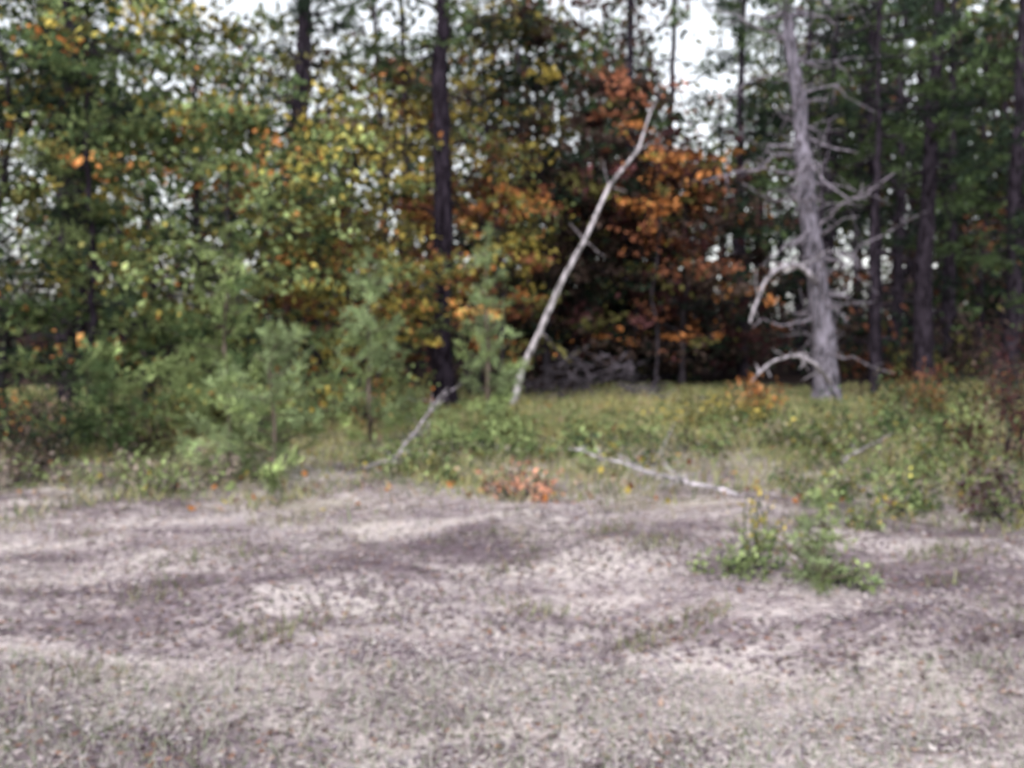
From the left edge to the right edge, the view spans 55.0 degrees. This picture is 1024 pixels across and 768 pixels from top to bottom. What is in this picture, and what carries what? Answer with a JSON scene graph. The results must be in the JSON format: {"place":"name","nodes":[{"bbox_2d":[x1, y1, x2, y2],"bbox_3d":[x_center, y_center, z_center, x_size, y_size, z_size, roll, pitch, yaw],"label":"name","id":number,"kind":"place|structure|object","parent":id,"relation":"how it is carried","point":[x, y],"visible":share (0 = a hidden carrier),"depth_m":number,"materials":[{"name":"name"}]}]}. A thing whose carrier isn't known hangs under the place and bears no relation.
{"place":"outdoors","nodes":[
{"label":"outdoors","id":0,"kind":"place"},
{"bbox_2d":[0,0,1017,317],"label":"sky","id":1,"kind":"structure","parent":0,"point":[689,48],"materials":[{"name":"white"}]},
{"bbox_2d":[0,318,1023,767],"bbox_3d":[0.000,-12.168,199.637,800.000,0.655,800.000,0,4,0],"label":"ground","id":2,"kind":"structure","parent":0,"point":[572,582],"depth_m":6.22,"materials":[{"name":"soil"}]},
{"bbox_2d":[0,86,51,194],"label":"maple tree","id":3,"kind":"object","parent":2,"relation":"on","point":[16,183],"visible":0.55,"depth_m":13.16,"materials":[{"name":"green plant"}]},
{"bbox_2d":[0,443,69,489],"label":"green shrub","id":4,"kind":"object","parent":2,"relation":"on","point":[23,468],"visible":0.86,"depth_m":10.39,"materials":[{"name":"green plant"}]},
{"bbox_2d":[0,387,73,449],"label":"green shrub","id":5,"kind":"object","parent":2,"relation":"on","point":[21,414],"visible":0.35,"depth_m":12.75,"materials":[{"name":"green plant"}]},
{"bbox_2d":[0,0,86,327],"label":"pine tree","id":6,"kind":"object","parent":2,"relation":"on","point":[16,167],"visible":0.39,"depth_m":15.70,"materials":[{"name":"green plant"}]},
{"bbox_2d":[0,328,169,463],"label":"green shrub","id":7,"kind":"object","parent":2,"relation":"on","point":[69,399],"visible":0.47,"depth_m":13.20,"materials":[{"name":"green plant"}]},
{"bbox_2d":[6,0,164,381],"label":"pine tree","id":8,"kind":"object","parent":2,"relation":"on","point":[82,290],"visible":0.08,"depth_m":25.54,"materials":[{"name":"green plant"}]},
{"bbox_2d":[0,0,182,402],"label":"pine tree","id":9,"kind":"object","parent":2,"relation":"on","point":[71,328],"visible":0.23,"depth_m":19.75,"materials":[{"name":"green plant"}]},
{"bbox_2d":[0,0,194,437],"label":"maple tree","id":10,"kind":"object","parent":2,"relation":"on","point":[9,115],"visible":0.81,"depth_m":13.98,"materials":[{"name":"green plant"}]},
{"bbox_2d":[0,34,198,437],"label":"pine tree","id":11,"kind":"object","parent":2,"relation":"on","point":[87,179],"visible":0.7,"depth_m":14.46,"materials":[{"name":"green plant"}]},
{"bbox_2d":[0,372,202,487],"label":"brown shrub","id":12,"kind":"object","parent":2,"relation":"on","point":[37,453],"visible":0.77,"depth_m":11.68,"materials":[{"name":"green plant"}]},
{"bbox_2d":[29,328,180,458],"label":"pine sapling","id":13,"kind":"object","parent":2,"relation":"on","point":[103,370],"visible":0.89,"depth_m":12.51,"materials":[{"name":"green plant"}]},
{"bbox_2d":[51,436,268,501],"bbox_3d":[-3.894,0.893,10.666,2.556,0.459,1.955,3,5,33],"label":"green shrub","id":14,"kind":"object","parent":2,"relation":"on","point":[175,473],"visible":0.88,"depth_m":10.32,"materials":[{"name":"green plant"}]},
{"bbox_2d":[0,0,320,403],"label":"oak tree","id":15,"kind":"object","parent":2,"relation":"on","point":[138,9],"visible":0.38,"depth_m":19.22,"materials":[{"name":"green plant"}]},
{"bbox_2d":[79,379,300,457],"bbox_3d":[-4.703,0.390,13.219,2.611,1.020,2.753,4,5,42],"label":"brown shrub","id":16,"kind":"object","parent":2,"relation":"on","point":[150,428],"visible":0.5,"depth_m":12.31,"materials":[{"name":"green plant"}]},
{"bbox_2d":[65,326,320,436],"bbox_3d":[-4.606,-0.014,14.784,3.711,1.728,3.095,0,4,0],"label":"green shrub","id":17,"kind":"object","parent":2,"relation":"on","point":[161,378],"visible":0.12,"depth_m":14.58,"materials":[{"name":"green plant"}]},
{"bbox_2d":[7,0,413,424],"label":"maple tree","id":18,"kind":"object","parent":2,"relation":"on","point":[231,33],"visible":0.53,"depth_m":15.32,"materials":[{"name":"green plant"}]},
{"bbox_2d":[33,80,406,430],"bbox_3d":[-4.247,-1.770,15.051,5.391,5.173,5.974,0,4,0],"label":"sweetgum tree","id":19,"kind":"object","parent":2,"relation":"on","point":[229,173],"visible":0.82,"depth_m":14.35,"materials":[{"name":"green plant"}]},
{"bbox_2d":[169,352,273,482],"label":"pine sapling","id":20,"kind":"object","parent":2,"relation":"on","point":[235,372],"visible":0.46,"depth_m":11.15,"materials":[{"name":"green plant"}]},
{"bbox_2d":[141,225,307,431],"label":"pine sapling","id":21,"kind":"object","parent":2,"relation":"on","point":[216,353],"visible":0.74,"depth_m":13.45,"materials":[{"name":"green plant"}]},
{"bbox_2d":[184,316,331,494],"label":"pine sapling","id":22,"kind":"object","parent":2,"relation":"on","point":[280,344],"visible":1,"depth_m":10.39,"materials":[{"name":"green plant"}]},
{"bbox_2d":[192,80,421,395],"bbox_3d":[-4.376,-2.881,20.904,4.861,6.464,5.337,0,4,0],"label":"oak tree","id":23,"kind":"object","parent":2,"relation":"on","point":[300,120],"visible":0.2,"depth_m":20.71,"materials":[{"name":"green plant"}]},
{"bbox_2d":[217,0,403,392],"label":"pine tree","id":24,"kind":"object","parent":2,"relation":"on","point":[302,10],"visible":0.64,"depth_m":22.52,"materials":[{"name":"green plant"}]},
{"bbox_2d":[233,54,471,411],"bbox_3d":[-2.982,-2.462,17.415,4.552,6.352,5.508,0,4,0],"label":"sweetgum tree","id":25,"kind":"object","parent":2,"relation":"on","point":[357,137],"visible":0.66,"depth_m":17.12,"materials":[{"name":"green plant"}]},
{"bbox_2d":[278,353,438,425],"bbox_3d":[-2.437,0.108,16.259,2.851,1.224,2.757,2,5,27],"label":"green shrub","id":26,"kind":"object","parent":2,"relation":"on","point":[372,392],"visible":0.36,"depth_m":16.10,"materials":[{"name":"green plant"}]},
{"bbox_2d":[244,238,504,421],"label":"sassafras tree","id":27,"kind":"object","parent":2,"relation":"on","point":[401,301],"visible":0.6,"depth_m":17.18,"materials":[{"name":"green plant"}]},
{"bbox_2d":[306,245,444,444],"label":"pine sapling","id":28,"kind":"object","parent":2,"relation":"on","point":[376,354],"visible":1,"depth_m":13.30,"materials":[{"name":"green plant"}]},
{"bbox_2d":[346,444,414,474],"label":"fallen branch","id":29,"kind":"object","parent":2,"relation":"on","point":[357,469],"visible":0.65,"depth_m":10.89,"materials":[{"name":"grey wood"}]},
{"bbox_2d":[269,52,516,386],"bbox_3d":[-2.964,-3.901,24.421,6.196,8.175,5.888,0,4,0],"label":"oak tree","id":30,"kind":"object","parent":2,"relation":"on","point":[387,101],"visible":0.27,"depth_m":23.74,"materials":[{"name":"green plant"}]},
{"bbox_2d":[348,436,488,486],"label":"green shrub","id":31,"kind":"object","parent":2,"relation":"on","point":[363,454],"visible":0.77,"depth_m":11.23,"materials":[{"name":"green plant"}]},
{"bbox_2d":[391,381,463,468],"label":"fallen branch","id":32,"kind":"object","parent":2,"relation":"on","point":[412,434],"visible":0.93,"depth_m":11.66,"materials":[{"name":"grey wood"}]},
{"bbox_2d":[349,0,546,406],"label":"pine tree","id":33,"kind":"object","parent":2,"relation":"on","point":[441,360],"visible":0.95,"depth_m":18.97,"materials":[{"name":"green plant"}]},
{"bbox_2d":[360,407,545,465],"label":"green shrub","id":34,"kind":"object","parent":2,"relation":"on","point":[449,434],"visible":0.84,"depth_m":12.49,"materials":[{"name":"green plant"}]},
{"bbox_2d":[349,0,573,379],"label":"oak tree","id":35,"kind":"object","parent":2,"relation":"on","point":[458,62],"visible":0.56,"depth_m":21.75,"materials":[{"name":"green plant"}]},
{"bbox_2d":[365,159,579,397],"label":"sassafras tree","id":36,"kind":"object","parent":2,"relation":"on","point":[481,207],"visible":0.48,"depth_m":20.96,"materials":[{"name":"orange plant"}]},
{"bbox_2d":[389,100,575,393],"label":"sweetgum tree","id":37,"kind":"object","parent":2,"relation":"on","point":[514,242],"visible":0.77,"depth_m":20.43,"materials":[{"name":"green plant"}]},
{"bbox_2d":[452,220,532,430],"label":"pine sapling","id":38,"kind":"object","parent":2,"relation":"on","point":[505,394],"visible":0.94,"depth_m":15.19,"materials":[{"name":"green plant"}]},
{"bbox_2d":[0,0,1023,372],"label":"distant trees","id":39,"kind":"object","parent":2,"relation":"on","point":[564,94],"visible":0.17,"depth_m":38.25,"materials":[{"name":"green plant"}]},
{"bbox_2d":[0,222,1023,388],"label":"undergrowth","id":40,"kind":"object","parent":2,"relation":"on","point":[890,364],"visible":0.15,"depth_m":29.55,"materials":[{"name":"green plant"}]},
{"bbox_2d":[0,394,1023,510],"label":"fallen branches","id":41,"kind":"object","parent":2,"relation":"on","point":[545,496],"depth_m":10.40,"materials":[{"name":"grey wood"}]},
{"bbox_2d":[471,453,574,503],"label":"orange seedling","id":42,"kind":"object","parent":2,"relation":"on","point":[543,488],"visible":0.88,"depth_m":9.56,"materials":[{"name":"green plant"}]},
{"bbox_2d":[449,395,622,444],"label":"green shrub","id":43,"kind":"object","parent":2,"relation":"on","point":[509,413],"visible":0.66,"depth_m":14.44,"materials":[{"name":"green plant"}]},
{"bbox_2d":[415,0,703,390],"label":"oak tree","id":44,"kind":"object","parent":2,"relation":"on","point":[542,35],"visible":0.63,"depth_m":22.80,"materials":[{"name":"green plant"}]},
{"bbox_2d":[457,432,699,473],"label":"green shrub","id":45,"kind":"object","parent":2,"relation":"on","point":[540,450],"visible":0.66,"depth_m":12.17,"materials":[{"name":"green plant"}]},
{"bbox_2d":[453,145,718,391],"bbox_3d":[1.607,-2.949,25.168,6.349,6.200,7.014,0,4,0],"label":"oak tree","id":46,"kind":"object","parent":2,"relation":"on","point":[575,310],"visible":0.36,"depth_m":23.60,"materials":[{"name":"orange plant"}]},
{"bbox_2d":[455,335,716,401],"bbox_3d":[1.472,-0.328,21.254,5.410,1.478,2.670,0,4,0],"label":"brush pile","id":47,"kind":"object","parent":2,"relation":"on","point":[584,380],"visible":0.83,"depth_m":21.09,"materials":[{"name":"grey plant"}]},
{"bbox_2d":[511,87,662,404],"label":"dead leaning tree","id":48,"kind":"object","parent":2,"relation":"on","point":[542,325],"visible":0.98,"depth_m":18.94,"materials":[{"name":"grey wood"}]},
{"bbox_2d":[511,408,704,462],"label":"green shrub","id":49,"kind":"object","parent":2,"relation":"on","point":[576,438],"visible":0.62,"depth_m":13.34,"materials":[{"name":"green plant"}]},
{"bbox_2d":[500,159,717,377],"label":"oak tree","id":50,"kind":"object","parent":2,"relation":"on","point":[715,329],"visible":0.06,"depth_m":26.90,"materials":[{"name":"orange plant"}]},
{"bbox_2d":[499,62,761,384],"bbox_3d":[3.164,-3.736,23.831,5.998,7.732,6.174,4,6,45],"label":"oak tree","id":51,"kind":"object","parent":2,"relation":"on","point":[637,92],"visible":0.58,"depth_m":23.24,"materials":[{"name":"orange plant"}]},
{"bbox_2d":[576,119,728,390],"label":"sassafras tree","id":52,"kind":"object","parent":2,"relation":"on","point":[661,160],"visible":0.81,"depth_m":21.88,"materials":[{"name":"orange plant"}]},
{"bbox_2d":[544,160,802,382],"bbox_3d":[4.302,-2.849,25.746,6.713,5.761,6.719,4,5,42],"label":"oak tree","id":53,"kind":"object","parent":2,"relation":"on","point":[668,369],"visible":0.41,"depth_m":24.54,"materials":[{"name":"orange plant"}]},
{"bbox_2d":[602,0,745,377],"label":"pine tree","id":54,"kind":"object","parent":2,"relation":"on","point":[674,22],"visible":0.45,"depth_m":27.50,"materials":[{"name":"green plant"}]},
{"bbox_2d":[620,456,730,490],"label":"fallen branch","id":55,"kind":"object","parent":2,"relation":"on","point":[672,480],"visible":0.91,"depth_m":9.89,"materials":[{"name":"grey wood"}]},
{"bbox_2d":[556,147,799,387],"bbox_3d":[3.754,-2.587,22.773,4.648,5.606,4.822,-3,5,-35],"label":"oak tree","id":56,"kind":"object","parent":2,"relation":"on","point":[734,270],"visible":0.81,"depth_m":22.21,"materials":[{"name":"orange plant"}]},
{"bbox_2d":[593,381,784,433],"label":"green shrub","id":57,"kind":"object","parent":2,"relation":"on","point":[755,410],"visible":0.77,"depth_m":15.92,"materials":[{"name":"green plant"}]},
{"bbox_2d":[683,528,796,584],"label":"green shrub","id":58,"kind":"object","parent":2,"relation":"on","point":[740,561],"visible":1,"depth_m":6.74,"materials":[{"name":"green plant"}]},
{"bbox_2d":[653,0,835,381],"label":"pine tree","id":59,"kind":"object","parent":2,"relation":"on","point":[742,369],"visible":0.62,"depth_m":25.64,"materials":[{"name":"green plant"}]},
{"bbox_2d":[607,404,891,463],"bbox_3d":[3.058,0.559,12.581,3.563,0.665,2.367,0,4,0],"label":"green shrub","id":60,"kind":"object","parent":2,"relation":"on","point":[713,438],"visible":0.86,"depth_m":12.65,"materials":[{"name":"green plant"}]},
{"bbox_2d":[723,371,790,415],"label":"orange seedling","id":61,"kind":"object","parent":2,"relation":"on","point":[755,391],"visible":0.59,"depth_m":17.97,"materials":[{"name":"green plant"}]},
{"bbox_2d":[725,485,812,554],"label":"yellow wildflower","id":62,"kind":"object","parent":2,"relation":"on","point":[766,538],"visible":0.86,"depth_m":7.67,"materials":[{"name":"green plant"}]},
{"bbox_2d":[726,0,888,373],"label":"pine tree","id":63,"kind":"object","parent":2,"relation":"on","point":[809,55],"visible":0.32,"depth_m":29.35,"materials":[{"name":"green plant"}]},
{"bbox_2d":[699,0,926,400],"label":"pine tree","id":64,"kind":"object","parent":2,"relation":"on","point":[823,340],"visible":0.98,"depth_m":20.74,"materials":[{"name":"grey plant"}]},
{"bbox_2d":[703,153,812,190],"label":"dead branch","id":65,"kind":"object","parent":64,"relation":"attached to","point":[794,172],"visible":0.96,"depth_m":20.18,"materials":[{"name":"grey wood"}]},
{"bbox_2d":[749,248,829,322],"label":"dead branch","id":66,"kind":"object","parent":64,"relation":"attached to","point":[803,268],"visible":0.98,"depth_m":20.29,"materials":[{"name":"grey wood"}]},
{"bbox_2d":[751,348,831,384],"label":"dead branch","id":67,"kind":"object","parent":64,"relation":"attached to","point":[818,368],"visible":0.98,"depth_m":20.24,"materials":[{"name":"grey wood"}]},
{"bbox_2d":[818,172,894,227],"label":"dead branch","id":68,"kind":"object","parent":64,"relation":"attached to","point":[838,207],"visible":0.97,"depth_m":20.25,"materials":[{"name":"grey wood"}]},
{"bbox_2d":[722,253,912,378],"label":"oak tree","id":69,"kind":"object","parent":2,"relation":"on","point":[794,274],"visible":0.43,"depth_m":26.78,"materials":[{"name":"orange plant"}]},
{"bbox_2d":[735,0,914,388],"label":"pine tree","id":70,"kind":"object","parent":2,"relation":"on","point":[884,97],"visible":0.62,"depth_m":23.73,"materials":[{"name":"green plant"}]},
{"bbox_2d":[778,484,885,594],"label":"pine sapling","id":71,"kind":"object","parent":2,"relation":"on","point":[817,544],"visible":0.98,"depth_m":6.36,"materials":[{"name":"green plant"}]},
{"bbox_2d":[772,2,892,315],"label":"pine tree","id":72,"kind":"object","parent":2,"relation":"on","point":[828,175],"visible":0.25,"depth_m":35.47,"materials":[{"name":"green plant"}]},
{"bbox_2d":[783,539,892,598],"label":"green shrub","id":73,"kind":"object","parent":2,"relation":"on","point":[851,578],"visible":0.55,"depth_m":6.52,"materials":[{"name":"green plant"}]},
{"bbox_2d":[756,400,960,464],"bbox_3d":[4.470,0.623,12.518,2.281,0.738,2.734,0,4,0],"label":"green shrub","id":74,"kind":"object","parent":2,"relation":"on","point":[831,436],"visible":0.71,"depth_m":12.37,"materials":[{"name":"green plant"}]},
{"bbox_2d":[836,494,887,532],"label":"yellow wildflower","id":75,"kind":"object","parent":2,"relation":"on","point":[855,522],"visible":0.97,"depth_m":8.20,"materials":[{"name":"green plant"}]},
{"bbox_2d":[839,433,891,465],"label":"fallen branch","id":76,"kind":"object","parent":2,"relation":"on","point":[852,454],"visible":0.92,"depth_m":11.33,"materials":[{"name":"grey wood"}]},
{"bbox_2d":[748,377,996,445],"bbox_3d":[5.147,0.401,14.366,3.210,0.952,3.211,-3,5,-38],"label":"green shrub","id":77,"kind":"object","parent":2,"relation":"on","point":[922,419],"visible":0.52,"depth_m":14.17,"materials":[{"name":"green plant"}]},
{"bbox_2d":[765,437,987,509],"bbox_3d":[3.746,0.898,10.588,2.290,0.436,2.903,0,4,0],"label":"green shrub","id":78,"kind":"object","parent":2,"relation":"on","point":[843,491],"visible":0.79,"depth_m":10.01,"materials":[{"name":"green plant"}]},
{"bbox_2d":[778,0,987,380],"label":"pine tree","id":79,"kind":"object","parent":2,"relation":"on","point":[870,119],"visible":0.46,"depth_m":25.64,"materials":[{"name":"green plant"}]},
{"bbox_2d":[780,0,998,395],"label":"pine tree","id":80,"kind":"object","parent":2,"relation":"on","point":[875,306],"visible":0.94,"depth_m":22.18,"materials":[{"name":"green plant"}]},
{"bbox_2d":[832,0,979,361],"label":"pine tree","id":81,"kind":"object","parent":2,"relation":"on","point":[897,247],"visible":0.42,"depth_m":30.46,"materials":[{"name":"green plant"}]},
{"bbox_2d":[870,376,950,412],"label":"orange seedling","id":82,"kind":"object","parent":2,"relation":"on","point":[941,392],"visible":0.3,"depth_m":17.53,"materials":[{"name":"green plant"}]},
{"bbox_2d":[818,454,1023,530],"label":"green shrub","id":83,"kind":"object","parent":2,"relation":"on","point":[910,503],"visible":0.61,"depth_m":9.39,"materials":[{"name":"green plant"}]},
{"bbox_2d":[847,426,1023,483],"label":"green shrub","id":84,"kind":"object","parent":2,"relation":"on","point":[924,458],"visible":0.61,"depth_m":11.31,"materials":[{"name":"green plant"}]},
{"bbox_2d":[852,0,1023,385],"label":"pine tree","id":85,"kind":"object","parent":2,"relation":"on","point":[923,334],"visible":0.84,"depth_m":24.05,"materials":[{"name":"green plant"}]},
{"bbox_2d":[859,354,1023,420],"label":"green shrub","id":86,"kind":"object","parent":2,"relation":"on","point":[922,398],"visible":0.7,"depth_m":17.04,"materials":[{"name":"green plant"}]},
{"bbox_2d":[873,391,1023,441],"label":"green shrub","id":87,"kind":"object","parent":2,"relation":"on","point":[913,412],"visible":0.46,"depth_m":15.04,"materials":[{"name":"green plant"}]},
{"bbox_2d":[885,0,1023,366],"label":"pine tree","id":88,"kind":"object","parent":2,"relation":"on","point":[950,271],"visible":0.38,"depth_m":32.59,"materials":[{"name":"green plant"}]},
{"bbox_2d":[900,348,1023,415],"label":"green shrub","id":89,"kind":"object","parent":2,"relation":"on","point":[956,377],"visible":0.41,"depth_m":19.13,"materials":[{"name":"green plant"}]},
{"bbox_2d":[928,437,1023,527],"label":"maroon shrub","id":90,"kind":"object","parent":2,"relation":"on","point":[999,476],"visible":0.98,"depth_m":8.84,"materials":[{"name":"brown plant"}]},
{"bbox_2d":[930,308,1023,464],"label":"maroon shrub","id":91,"kind":"object","parent":2,"relation":"on","point":[1014,400],"visible":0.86,"depth_m":12.14,"materials":[{"name":"brown plant"}]},
{"bbox_2d":[932,0,1023,378],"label":"pine tree","id":92,"kind":"object","parent":2,"relation":"on","point":[1014,279],"visible":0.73,"depth_m":26.50,"materials":[{"name":"green plant"}]},
{"bbox_2d":[935,0,1023,358],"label":"pine tree","id":93,"kind":"object","parent":2,"relation":"on","point":[979,289],"visible":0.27,"depth_m":36.39,"materials":[{"name":"green plant"}]},
{"bbox_2d":[951,133,1023,334],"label":"oak tree","id":94,"kind":"object","parent":2,"relation":"on","point":[1019,260],"visible":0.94,"depth_m":19.66,"materials":[{"name":"green plant"}]},
{"bbox_2d":[996,218,1023,309],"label":"pine tree","id":95,"kind":"object","parent":2,"relation":"on","point":[1016,302],"visible":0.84,"depth_m":21.34,"materials":[{"name":"green plant"}]},
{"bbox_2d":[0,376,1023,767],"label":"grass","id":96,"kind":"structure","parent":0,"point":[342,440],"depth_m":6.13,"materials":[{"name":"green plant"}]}
]}

